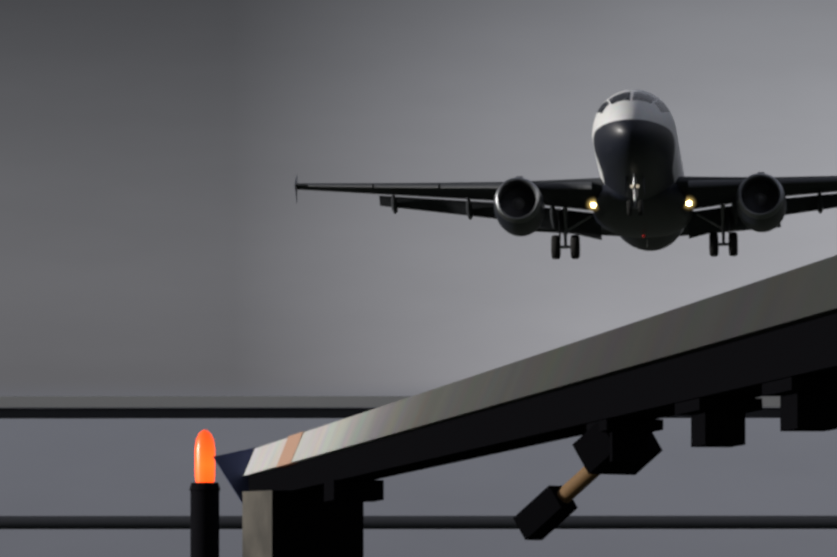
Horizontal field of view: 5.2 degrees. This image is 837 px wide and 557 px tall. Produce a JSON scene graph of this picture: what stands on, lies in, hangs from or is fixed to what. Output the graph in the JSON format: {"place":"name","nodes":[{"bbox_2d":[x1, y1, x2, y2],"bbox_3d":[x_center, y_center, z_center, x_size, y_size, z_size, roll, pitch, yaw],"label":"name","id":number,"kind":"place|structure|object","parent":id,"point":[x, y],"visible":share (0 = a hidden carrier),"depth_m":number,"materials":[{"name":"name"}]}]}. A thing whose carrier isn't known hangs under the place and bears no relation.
{"place":"outdoors","nodes":[
{"label":"outdoors","id":0,"kind":"place"},
{"bbox_2d":[0,255,836,556],"bbox_3d":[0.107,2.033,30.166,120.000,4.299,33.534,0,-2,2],"label":"approach light gantry","id":1,"kind":"object","parent":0,"point":[718,369],"visible":1,"depth_m":26.52,"materials":[{"name":"black metal"}]},
{"bbox_2d":[0,0,836,556],"label":"sky","id":2,"kind":"structure","parent":0,"point":[156,239],"materials":[{"name":"grey"}]},
{"bbox_2d":[294,89,836,258],"bbox_3d":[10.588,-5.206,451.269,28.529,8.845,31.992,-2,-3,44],"label":"airliner","id":3,"kind":"object","parent":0,"point":[642,192],"visible":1,"depth_m":442.72,"materials":[{"name":"paint"}]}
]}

